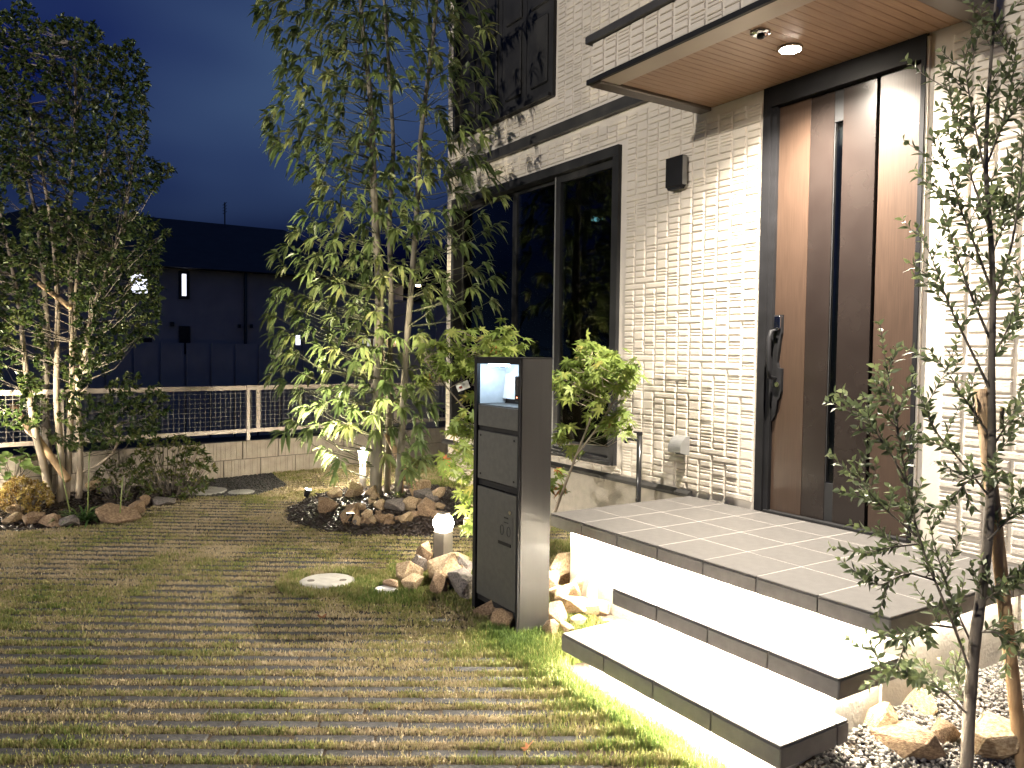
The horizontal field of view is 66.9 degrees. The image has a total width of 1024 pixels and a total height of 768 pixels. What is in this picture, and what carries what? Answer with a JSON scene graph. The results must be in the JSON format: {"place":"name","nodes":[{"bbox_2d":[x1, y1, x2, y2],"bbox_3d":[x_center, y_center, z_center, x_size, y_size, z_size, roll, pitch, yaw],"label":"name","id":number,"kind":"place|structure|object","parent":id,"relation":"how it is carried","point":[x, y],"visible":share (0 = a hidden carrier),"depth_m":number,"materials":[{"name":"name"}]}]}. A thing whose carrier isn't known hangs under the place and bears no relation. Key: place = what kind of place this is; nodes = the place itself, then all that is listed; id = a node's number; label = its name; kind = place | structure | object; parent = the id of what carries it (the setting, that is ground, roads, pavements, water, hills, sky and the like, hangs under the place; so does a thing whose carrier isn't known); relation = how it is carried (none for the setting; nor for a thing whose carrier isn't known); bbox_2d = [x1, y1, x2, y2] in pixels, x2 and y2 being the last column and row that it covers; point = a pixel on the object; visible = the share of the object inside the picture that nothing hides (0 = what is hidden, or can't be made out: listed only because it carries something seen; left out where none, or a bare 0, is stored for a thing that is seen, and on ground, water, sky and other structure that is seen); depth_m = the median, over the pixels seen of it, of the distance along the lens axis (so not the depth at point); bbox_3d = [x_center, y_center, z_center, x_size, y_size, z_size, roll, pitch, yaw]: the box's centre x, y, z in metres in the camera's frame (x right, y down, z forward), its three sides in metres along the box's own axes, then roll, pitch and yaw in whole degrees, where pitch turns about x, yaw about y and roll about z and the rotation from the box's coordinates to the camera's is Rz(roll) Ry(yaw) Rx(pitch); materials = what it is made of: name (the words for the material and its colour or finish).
{"place":"outdoors","nodes":[
{"label":"outdoors","id":0,"kind":"place"},
{"bbox_2d":[0,206,370,439],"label":"neighbour house","id":1,"kind":"structure","parent":0,"point":[217,281],"depth_m":23.31,"materials":[{"name":"black"}]},
{"bbox_2d":[127,270,150,296],"bbox_3d":[-10.524,-2.827,21.866,0.608,0.729,0.059,-1,3,-33],"label":"window","id":2,"kind":"structure","parent":1,"relation":"in","point":[133,287],"depth_m":21.87,"materials":[{"name":"white"}]},
{"bbox_2d":[178,271,189,298],"bbox_3d":[-9.525,-2.876,22.506,0.297,0.810,0.059,-1,3,-33],"label":"window","id":3,"kind":"structure","parent":1,"relation":"in","point":[183,276],"depth_m":22.50,"materials":[{"name":"white"}]},
{"bbox_2d":[179,326,190,353],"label":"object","id":4,"kind":"structure","parent":1,"relation":"in","point":[184,331],"depth_m":22.58,"materials":[{"name":"black"}]},
{"bbox_2d":[294,334,301,344],"bbox_3d":[-6.734,-1.270,24.375,0.253,0.626,0.059,-1,3,-33],"label":"window","id":5,"kind":"structure","parent":1,"relation":"in","point":[300,341],"depth_m":24.39,"materials":[{"name":"white"}]},
{"bbox_2d":[0,406,445,454],"bbox_3d":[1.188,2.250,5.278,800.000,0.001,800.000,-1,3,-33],"label":"ground","id":6,"kind":"structure","parent":0,"point":[32,450],"depth_m":20.70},
{"bbox_2d":[0,340,438,444],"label":"panel fence","id":7,"kind":"object","parent":6,"relation":"on","point":[171,363],"visible":0.28,"depth_m":21.65,"materials":[{"name":"metal"}]},
{"bbox_2d":[347,265,424,416],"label":"neighbour house","id":8,"kind":"structure","parent":6,"relation":"on","point":[399,321],"depth_m":26.42,"materials":[{"name":"black"}]},
{"bbox_2d":[0,0,448,293],"label":"sky","id":9,"kind":"structure","parent":0,"point":[211,82],"materials":[{"name":"blue"}]},
{"bbox_2d":[0,456,750,767],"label":"lawn","id":10,"kind":"structure","parent":0,"point":[178,752],"depth_m":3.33,"materials":[{"name":"plant"}]},
{"bbox_2d":[0,447,40,480],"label":"broadleaf plant","id":11,"kind":"object","parent":10,"relation":"on","point":[27,464],"visible":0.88,"depth_m":6.62,"materials":[{"name":"green plant"}]},
{"bbox_2d":[0,475,54,512],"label":"gold shrub","id":12,"kind":"object","parent":10,"relation":"on","point":[24,493],"visible":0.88,"depth_m":6.21,"materials":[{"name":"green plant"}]},
{"bbox_2d":[59,515,80,526],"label":"rock","id":13,"kind":"object","parent":10,"relation":"on","point":[70,520],"visible":0.97,"depth_m":5.86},
{"bbox_2d":[49,443,122,528],"bbox_3d":[-3.361,0.789,6.032,0.636,0.653,0.574,-1,3,-33],"label":"strap leaf plant","id":14,"kind":"object","parent":10,"relation":"on","point":[87,515],"visible":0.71,"depth_m":6.05,"materials":[{"name":"plant"}]},
{"bbox_2d":[0,0,177,504],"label":"clump tree","id":15,"kind":"object","parent":10,"relation":"on","point":[74,372],"visible":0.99,"depth_m":6.34,"materials":[{"name":"green plant"}]},
{"bbox_2d":[9,402,71,481],"bbox_3d":[-4.116,0.498,6.750,0.789,0.664,0.058,2,2,26],"label":"support stake","id":16,"kind":"object","parent":15,"relation":"attached to","point":[51,457],"visible":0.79,"depth_m":6.67,"materials":[{"name":"brown wood"}]},
{"bbox_2d":[27,274,72,309],"bbox_3d":[-3.999,-0.803,6.700,0.734,0.334,0.043,2,3,35],"label":"support stake","id":17,"kind":"object","parent":15,"relation":"attached to","point":[61,300],"visible":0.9,"depth_m":6.62,"materials":[{"name":"brown wood"}]},
{"bbox_2d":[0,482,179,531],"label":"bark mulch","id":18,"kind":"object","parent":10,"relation":"on","point":[94,497],"visible":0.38,"depth_m":6.62,"materials":[{"name":"wood"}]},
{"bbox_2d":[1,512,23,523],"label":"rock","id":19,"kind":"object","parent":18,"relation":"on","point":[15,517],"visible":0.94,"depth_m":5.93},
{"bbox_2d":[5,503,24,513],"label":"rock","id":20,"kind":"object","parent":18,"relation":"on","point":[12,508],"visible":0.66,"depth_m":6.20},
{"bbox_2d":[22,511,45,525],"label":"rock","id":21,"kind":"object","parent":18,"relation":"on","point":[32,517],"visible":0.77,"depth_m":5.89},
{"bbox_2d":[38,513,62,527],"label":"rock","id":22,"kind":"object","parent":18,"relation":"on","point":[45,520],"visible":0.94,"depth_m":5.86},
{"bbox_2d":[95,486,120,495],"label":"rock","id":23,"kind":"object","parent":18,"relation":"on","point":[105,492],"visible":0.62,"depth_m":7.00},
{"bbox_2d":[92,458,155,501],"bbox_3d":[-3.510,0.892,6.998,0.564,0.456,0.707,0,2,-22],"label":"shrub","id":24,"kind":"object","parent":18,"relation":"on","point":[128,485],"visible":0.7,"depth_m":6.90,"materials":[{"name":"green plant"}]},
{"bbox_2d":[85,479,100,491],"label":"rock","id":25,"kind":"object","parent":10,"relation":"on","point":[92,486],"visible":0.67,"depth_m":7.16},
{"bbox_2d":[93,503,139,522],"bbox_3d":[-3.100,1.022,6.083,0.334,0.142,0.299,11,2,-19],"label":"rock","id":26,"kind":"object","parent":10,"relation":"on","point":[109,512],"visible":0.95,"depth_m":6.04,"materials":[{"name":"stone"}]},
{"bbox_2d":[129,500,146,512],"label":"rock","id":27,"kind":"object","parent":10,"relation":"on","point":[140,506],"visible":0.75,"depth_m":6.38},
{"bbox_2d":[140,494,151,504],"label":"rock","id":28,"kind":"object","parent":10,"relation":"on","point":[146,497],"visible":0.79,"depth_m":6.63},
{"bbox_2d":[150,497,175,504],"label":"rock","id":29,"kind":"object","parent":10,"relation":"on","point":[161,501],"visible":0.97,"depth_m":6.68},
{"bbox_2d":[125,434,218,499],"bbox_3d":[-3.131,0.789,7.098,1.056,0.697,0.679,1,2,0],"label":"azalea shrub","id":30,"kind":"object","parent":10,"relation":"on","point":[174,491],"visible":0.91,"depth_m":6.98,"materials":[{"name":"green plant"}]},
{"bbox_2d":[0,426,447,500],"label":"block wall","id":31,"kind":"structure","parent":10,"relation":"on","point":[234,458],"depth_m":8.17,"materials":[{"name":"grey"}]},
{"bbox_2d":[0,382,445,447],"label":"fence","id":32,"kind":"object","parent":31,"relation":"on","point":[248,429],"visible":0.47,"depth_m":8.03,"materials":[{"name":"metal"}]},
{"bbox_2d":[167,473,286,497],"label":"dark gravel","id":33,"kind":"structure","parent":10,"relation":"on","point":[240,482],"depth_m":7.72,"materials":[{"name":"gravel"}]},
{"bbox_2d":[186,487,226,495],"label":"stepping stone","id":34,"kind":"object","parent":33,"relation":"on","point":[212,490],"visible":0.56,"depth_m":7.28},
{"bbox_2d":[228,489,254,494],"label":"stepping stone","id":35,"kind":"object","parent":33,"relation":"on","point":[242,491],"visible":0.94,"depth_m":7.31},
{"bbox_2d":[299,573,354,588],"bbox_3d":[-1.129,1.213,4.728,0.334,0.035,0.334,-1,3,-33],"label":"drain cover","id":36,"kind":"object","parent":10,"relation":"on","point":[325,580],"visible":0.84,"depth_m":4.72,"materials":[{"name":"grey"}]},
{"bbox_2d":[358,447,366,488],"bbox_3d":[-1.423,0.853,7.390,0.106,0.496,0.106,-1,3,-33],"label":"post lamp","id":37,"kind":"object","parent":10,"relation":"on","point":[362,479],"visible":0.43,"depth_m":7.36,"materials":[{"name":"grey"}]},
{"bbox_2d":[284,484,470,536],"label":"bark mulch","id":38,"kind":"object","parent":10,"relation":"on","point":[304,516],"visible":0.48,"depth_m":6.30,"materials":[{"name":"wood"}]},
{"bbox_2d":[317,497,338,513],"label":"rock","id":39,"kind":"object","parent":38,"relation":"on","point":[326,505],"visible":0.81,"depth_m":6.32,"materials":[{"name":"stone"}]},
{"bbox_2d":[326,487,341,498],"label":"rock","id":40,"kind":"object","parent":38,"relation":"on","point":[334,493],"visible":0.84,"depth_m":6.83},
{"bbox_2d":[340,503,360,524],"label":"rock","id":41,"kind":"object","parent":38,"relation":"on","point":[349,509],"visible":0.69,"depth_m":6.11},
{"bbox_2d":[346,480,363,497],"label":"rock","id":42,"kind":"object","parent":38,"relation":"on","point":[355,489],"visible":0.83,"depth_m":6.86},
{"bbox_2d":[353,515,361,525],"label":"rock","id":43,"kind":"object","parent":38,"relation":"on","point":[358,518],"visible":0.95,"depth_m":6.04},
{"bbox_2d":[353,502,365,511],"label":"rock","id":44,"kind":"object","parent":38,"relation":"on","point":[361,506],"visible":0.41,"depth_m":6.39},
{"bbox_2d":[361,509,372,517],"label":"rock","id":45,"kind":"object","parent":38,"relation":"on","point":[367,513],"visible":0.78,"depth_m":6.10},
{"bbox_2d":[364,486,377,495],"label":"rock","id":46,"kind":"object","parent":38,"relation":"on","point":[372,489],"visible":0.68,"depth_m":6.88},
{"bbox_2d":[246,0,511,497],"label":"garden tree","id":47,"kind":"object","parent":38,"relation":"on","point":[378,365],"visible":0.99,"depth_m":6.75,"materials":[{"name":"green plant"}]},
{"bbox_2d":[373,500,384,509],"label":"rock","id":48,"kind":"object","parent":38,"relation":"on","point":[378,504],"visible":0.81,"depth_m":6.39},
{"bbox_2d":[374,513,389,522],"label":"rock","id":49,"kind":"object","parent":38,"relation":"on","point":[380,518],"visible":0.73,"depth_m":6.05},
{"bbox_2d":[383,518,394,524],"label":"rock","id":50,"kind":"object","parent":38,"relation":"on","point":[387,521],"visible":0.92,"depth_m":6.05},
{"bbox_2d":[383,498,405,510],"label":"rock","id":51,"kind":"object","parent":38,"relation":"on","point":[396,504],"visible":0.95,"depth_m":6.37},
{"bbox_2d":[384,433,416,495],"bbox_3d":[-0.977,0.762,6.965,0.468,0.632,0.060,2,3,37],"label":"support stake","id":52,"kind":"object","parent":38,"relation":"on","point":[394,447],"visible":0.29,"depth_m":7.00,"materials":[{"name":"brown wood"}]},
{"bbox_2d":[398,511,413,522],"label":"rock","id":53,"kind":"object","parent":38,"relation":"on","point":[407,516],"visible":0.93,"depth_m":6.09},
{"bbox_2d":[403,496,417,510],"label":"rock","id":54,"kind":"object","parent":38,"relation":"on","point":[410,502],"visible":0.85,"depth_m":6.40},
{"bbox_2d":[405,471,420,488],"bbox_3d":[-0.860,0.839,6.796,0.182,0.152,0.128,2,3,28],"label":"seedling plant","id":55,"kind":"object","parent":38,"relation":"on","point":[416,475],"visible":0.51,"depth_m":6.78,"materials":[{"name":"green plant"}]},
{"bbox_2d":[413,478,430,489],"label":"rock","id":56,"kind":"object","parent":38,"relation":"on","point":[422,483],"visible":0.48,"depth_m":7.08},
{"bbox_2d":[414,488,435,501],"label":"rock","id":57,"kind":"object","parent":38,"relation":"on","point":[422,493],"visible":0.8,"depth_m":6.61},
{"bbox_2d":[418,496,435,517],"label":"rock","id":58,"kind":"object","parent":38,"relation":"on","point":[426,506],"visible":0.89,"depth_m":6.26,"materials":[{"name":"stone"}]},
{"bbox_2d":[432,487,445,498],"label":"rock","id":59,"kind":"object","parent":38,"relation":"on","point":[438,492],"visible":0.65,"depth_m":6.89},
{"bbox_2d":[374,585,397,592],"bbox_3d":[-0.744,1.227,4.583,0.144,0.042,0.144,-1,3,-33],"label":"drain cover","id":60,"kind":"object","parent":10,"relation":"on","point":[387,588],"visible":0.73,"depth_m":4.58,"materials":[{"name":"white plastic"}]},
{"bbox_2d":[382,579,398,587],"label":"rock","id":61,"kind":"object","parent":10,"relation":"on","point":[392,583],"visible":0.91,"depth_m":4.60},
{"bbox_2d":[397,560,424,579],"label":"rock","id":62,"kind":"object","parent":10,"relation":"on","point":[405,568],"visible":0.7,"depth_m":4.75,"materials":[{"name":"stone"}]},
{"bbox_2d":[401,572,421,589],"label":"rock","id":63,"kind":"object","parent":10,"relation":"on","point":[413,580],"visible":0.8,"depth_m":4.61,"materials":[{"name":"stone"}]},
{"bbox_2d":[412,554,426,570],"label":"rock","id":64,"kind":"object","parent":10,"relation":"on","point":[419,560],"visible":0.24,"depth_m":4.89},
{"bbox_2d":[416,541,432,560],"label":"rock","id":65,"kind":"object","parent":10,"relation":"on","point":[424,550],"visible":0.41,"depth_m":5.03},
{"bbox_2d":[430,573,446,595],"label":"rock","id":66,"kind":"object","parent":10,"relation":"on","point":[438,584],"visible":0.7,"depth_m":4.52,"materials":[{"name":"stone"}]},
{"bbox_2d":[433,511,453,557],"bbox_3d":[-0.445,1.045,5.005,0.132,0.432,0.132,-1,3,-33],"label":"bollard lamp","id":67,"kind":"object","parent":10,"relation":"on","point":[443,522],"visible":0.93,"depth_m":4.96,"materials":[{"name":"grey metal"}]},
{"bbox_2d":[426,552,462,588],"bbox_3d":[-0.403,1.129,4.734,0.238,0.187,0.297,1,2,-3],"label":"rock","id":68,"kind":"object","parent":10,"relation":"on","point":[444,565],"visible":0.56,"depth_m":4.68,"materials":[{"name":"stone"}]},
{"bbox_2d":[447,568,471,598],"bbox_3d":[-0.278,1.174,4.505,0.133,0.180,0.248,0,2,-26],"label":"rock","id":69,"kind":"object","parent":10,"relation":"on","point":[460,580],"visible":0.73,"depth_m":4.43,"materials":[{"name":"stone"}]},
{"bbox_2d":[457,557,471,573],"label":"rock","id":70,"kind":"object","parent":10,"relation":"on","point":[465,563],"visible":0.5,"depth_m":4.70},
{"bbox_2d":[474,600,497,617],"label":"rock","id":71,"kind":"object","parent":10,"relation":"on","point":[484,608],"visible":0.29,"depth_m":4.17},
{"bbox_2d":[491,609,514,628],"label":"rock","id":72,"kind":"object","parent":10,"relation":"on","point":[502,616],"visible":0.57,"depth_m":4.01,"materials":[{"name":"stone"}]},
{"bbox_2d":[472,357,551,634],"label":"mailbox pillar","id":73,"kind":"structure","parent":10,"relation":"on","point":[511,477],"depth_m":4.00,"materials":[{"name":"black metal"}]},
{"bbox_2d":[477,485,516,611],"bbox_3d":[-0.083,0.862,4.110,0.021,0.597,0.389,-1,3,-33],"label":"delivery door","id":74,"kind":"structure","parent":73,"relation":"in","point":[497,510],"depth_m":4.10,"materials":[{"name":"black metal"}]},
{"bbox_2d":[413,317,649,537],"bbox_3d":[0.102,0.414,4.952,1.542,1.691,0.962,1,2,4],"label":"maple sapling","id":75,"kind":"object","parent":10,"relation":"on","point":[601,370],"visible":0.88,"depth_m":4.94,"materials":[{"name":"green plant"}]},
{"bbox_2d":[456,369,470,391],"bbox_3d":[-0.315,-0.030,5.020,0.104,0.165,0.006,1,2,-2],"label":"plant tag","id":76,"kind":"object","parent":75,"relation":"hanging from","point":[463,385],"visible":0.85,"depth_m":5.02,"materials":[{"name":"grey"}]},
{"bbox_2d":[542,618,558,635],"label":"rock","id":77,"kind":"object","parent":10,"relation":"on","point":[550,625],"visible":0.77,"depth_m":3.94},
{"bbox_2d":[549,570,558,589],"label":"rock","id":78,"kind":"object","parent":10,"relation":"on","point":[553,578],"visible":0.48,"depth_m":4.56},
{"bbox_2d":[549,601,567,624],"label":"rock","id":79,"kind":"object","parent":10,"relation":"on","point":[557,611],"visible":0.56,"depth_m":4.11,"materials":[{"name":"stone"}]},
{"bbox_2d":[549,585,569,601],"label":"rock","id":80,"kind":"object","parent":10,"relation":"on","point":[555,591],"visible":0.66,"depth_m":4.37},
{"bbox_2d":[550,552,570,584],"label":"rock","id":81,"kind":"object","parent":10,"relation":"on","point":[561,564],"visible":0.44,"depth_m":4.69,"materials":[{"name":"stone"}]},
{"bbox_2d":[559,620,574,632],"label":"rock","id":82,"kind":"object","parent":10,"relation":"on","point":[565,626],"visible":0.86,"depth_m":3.96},
{"bbox_2d":[554,595,587,612],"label":"rock","id":83,"kind":"object","parent":10,"relation":"on","point":[573,604],"visible":0.82,"depth_m":4.22,"materials":[{"name":"stone"}]},
{"bbox_2d":[562,583,580,596],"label":"rock","id":84,"kind":"object","parent":10,"relation":"on","point":[573,589],"visible":0.57,"depth_m":4.45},
{"bbox_2d":[570,573,582,592],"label":"rock","id":85,"kind":"object","parent":10,"relation":"on","point":[577,578],"visible":0.37,"depth_m":4.50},
{"bbox_2d":[569,614,585,626],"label":"rock","id":86,"kind":"object","parent":10,"relation":"on","point":[580,619],"visible":0.75,"depth_m":4.08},
{"bbox_2d":[582,597,599,615],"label":"rock","id":87,"kind":"object","parent":10,"relation":"on","point":[592,606],"visible":0.7,"depth_m":4.23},
{"bbox_2d":[587,583,597,601],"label":"rock","id":88,"kind":"object","parent":10,"relation":"on","point":[592,591],"visible":0.42,"depth_m":4.39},
{"bbox_2d":[597,600,610,615],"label":"rock","id":89,"kind":"object","parent":10,"relation":"on","point":[605,606],"visible":0.85,"depth_m":4.26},
{"bbox_2d":[624,431,642,501],"bbox_3d":[0.844,0.798,5.435,0.126,0.938,0.042,1,2,3],"label":"garden tap","id":90,"kind":"object","parent":10,"relation":"on","point":[638,465],"visible":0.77,"depth_m":5.41,"materials":[{"name":"black"}]},
{"bbox_2d":[441,0,1023,655],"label":"house","id":91,"kind":"structure","parent":10,"relation":"on","point":[745,288],"depth_m":4.66,"materials":[{"name":"tile"}]},
{"bbox_2d":[453,0,556,142],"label":"shuttered window","id":92,"kind":"structure","parent":91,"relation":"in","point":[523,63],"depth_m":7.08,"materials":[{"name":"metal"}]},
{"bbox_2d":[449,144,621,465],"bbox_3d":[0.131,-0.636,6.960,0.200,2.410,2.625,-1,3,-33],"label":"window","id":93,"kind":"structure","parent":91,"relation":"in","point":[559,264],"depth_m":6.54,"materials":[{"name":"black glass"}]},
{"bbox_2d":[665,154,686,190],"bbox_3d":[1.112,-1.429,5.255,0.043,0.219,0.162,-1,3,-33],"label":"wall lamp","id":94,"kind":"object","parent":91,"relation":"attached to","point":[676,172],"visible":1,"depth_m":5.22,"materials":[{"name":"black metal"}]},
{"bbox_2d":[668,435,689,454],"bbox_3d":[1.125,0.415,5.232,0.085,0.132,0.117,-1,3,-33],"label":"vent hood","id":95,"kind":"object","parent":91,"relation":"attached to","point":[679,444],"visible":1,"depth_m":5.20,"materials":[{"name":"white metal"}]},
{"bbox_2d":[749,28,770,39],"bbox_3d":[1.229,-1.724,3.841,0.100,0.042,0.100,-1,3,-33],"label":"motion sensor","id":96,"kind":"object","parent":91,"relation":"attached to","point":[759,33],"visible":1,"depth_m":3.81,"materials":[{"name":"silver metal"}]},
{"bbox_2d":[777,43,802,54],"bbox_3d":[1.449,-1.743,4.035,0.128,0.014,0.128,-1,3,-33],"label":"downlight","id":97,"kind":"object","parent":91,"relation":"attached to","point":[789,48],"visible":1,"depth_m":4.02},
{"bbox_2d":[754,33,929,542],"bbox_3d":[1.802,-0.486,4.320,0.183,2.556,0.990,-1,3,-33],"label":"front door","id":98,"kind":"structure","parent":91,"relation":"in","point":[836,163],"depth_m":4.33,"materials":[{"name":"wood"}]},
{"bbox_2d":[550,496,1023,767],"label":"porch","id":99,"kind":"object","parent":10,"relation":"on","point":[730,629],"visible":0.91,"depth_m":3.26,"materials":[{"name":"grey tile"}]},
{"bbox_2d":[403,290,446,407],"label":"neighbour house","id":100,"kind":"structure","parent":0,"point":[438,312],"depth_m":34.58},
{"bbox_2d":[795,656,1023,767],"bbox_3d":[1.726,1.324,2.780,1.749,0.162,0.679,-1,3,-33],"label":"gravel","id":101,"kind":"structure","parent":0,"point":[885,757],"depth_m":2.84,"materials":[{"name":"gravel"}]},
{"bbox_2d":[864,702,899,728],"bbox_3d":[1.381,1.282,2.938,0.150,0.167,0.186,-1,0,0],"label":"rock","id":102,"kind":"object","parent":101,"relation":"on","point":[884,714],"visible":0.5,"depth_m":2.87,"materials":[{"name":"stone"}]},
{"bbox_2d":[870,722,945,761],"bbox_3d":[1.423,1.303,2.792,0.168,0.154,0.245,5,-5,-22],"label":"rock","id":103,"kind":"object","parent":101,"relation":"on","point":[908,739],"visible":0.67,"depth_m":2.74,"materials":[{"name":"stone"}]},
{"bbox_2d":[903,689,935,716],"bbox_3d":[1.573,1.288,3.054,0.177,0.161,0.180,6,10,14],"label":"rock","id":104,"kind":"object","parent":101,"relation":"on","point":[922,701],"visible":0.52,"depth_m":3.02,"materials":[{"name":"stone"}]},
{"bbox_2d":[822,0,1023,767],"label":"olive tree","id":105,"kind":"object","parent":101,"relation":"on","point":[1007,204],"visible":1,"depth_m":2.69,"materials":[{"name":"green plant"}]},
{"bbox_2d":[973,408,1004,426],"bbox_3d":[1.701,0.121,2.765,0.094,0.076,0.098,-1,3,-33],"label":"tree tie","id":106,"kind":"object","parent":105,"relation":"attached to","point":[1002,412],"visible":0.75,"depth_m":2.77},
{"bbox_2d":[973,388,1023,767],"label":"support stake","id":107,"kind":"object","parent":105,"relation":"attached to","point":[1013,684],"visible":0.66,"depth_m":2.76,"materials":[{"name":"brown wood"}]},
{"bbox_2d":[931,717,958,743],"bbox_3d":[1.603,1.308,2.865,0.114,0.132,0.066,1,2,-3],"label":"rock","id":108,"kind":"object","parent":101,"relation":"on","point":[943,731],"visible":0.43,"depth_m":2.85,"materials":[{"name":"stone"}]},
{"bbox_2d":[960,710,1021,761],"bbox_3d":[1.751,1.298,2.849,0.211,0.178,0.205,-1,-2,10],"label":"rock","id":109,"kind":"object","parent":101,"relation":"on","point":[995,739],"visible":0.64,"depth_m":2.77,"materials":[{"name":"stone"}]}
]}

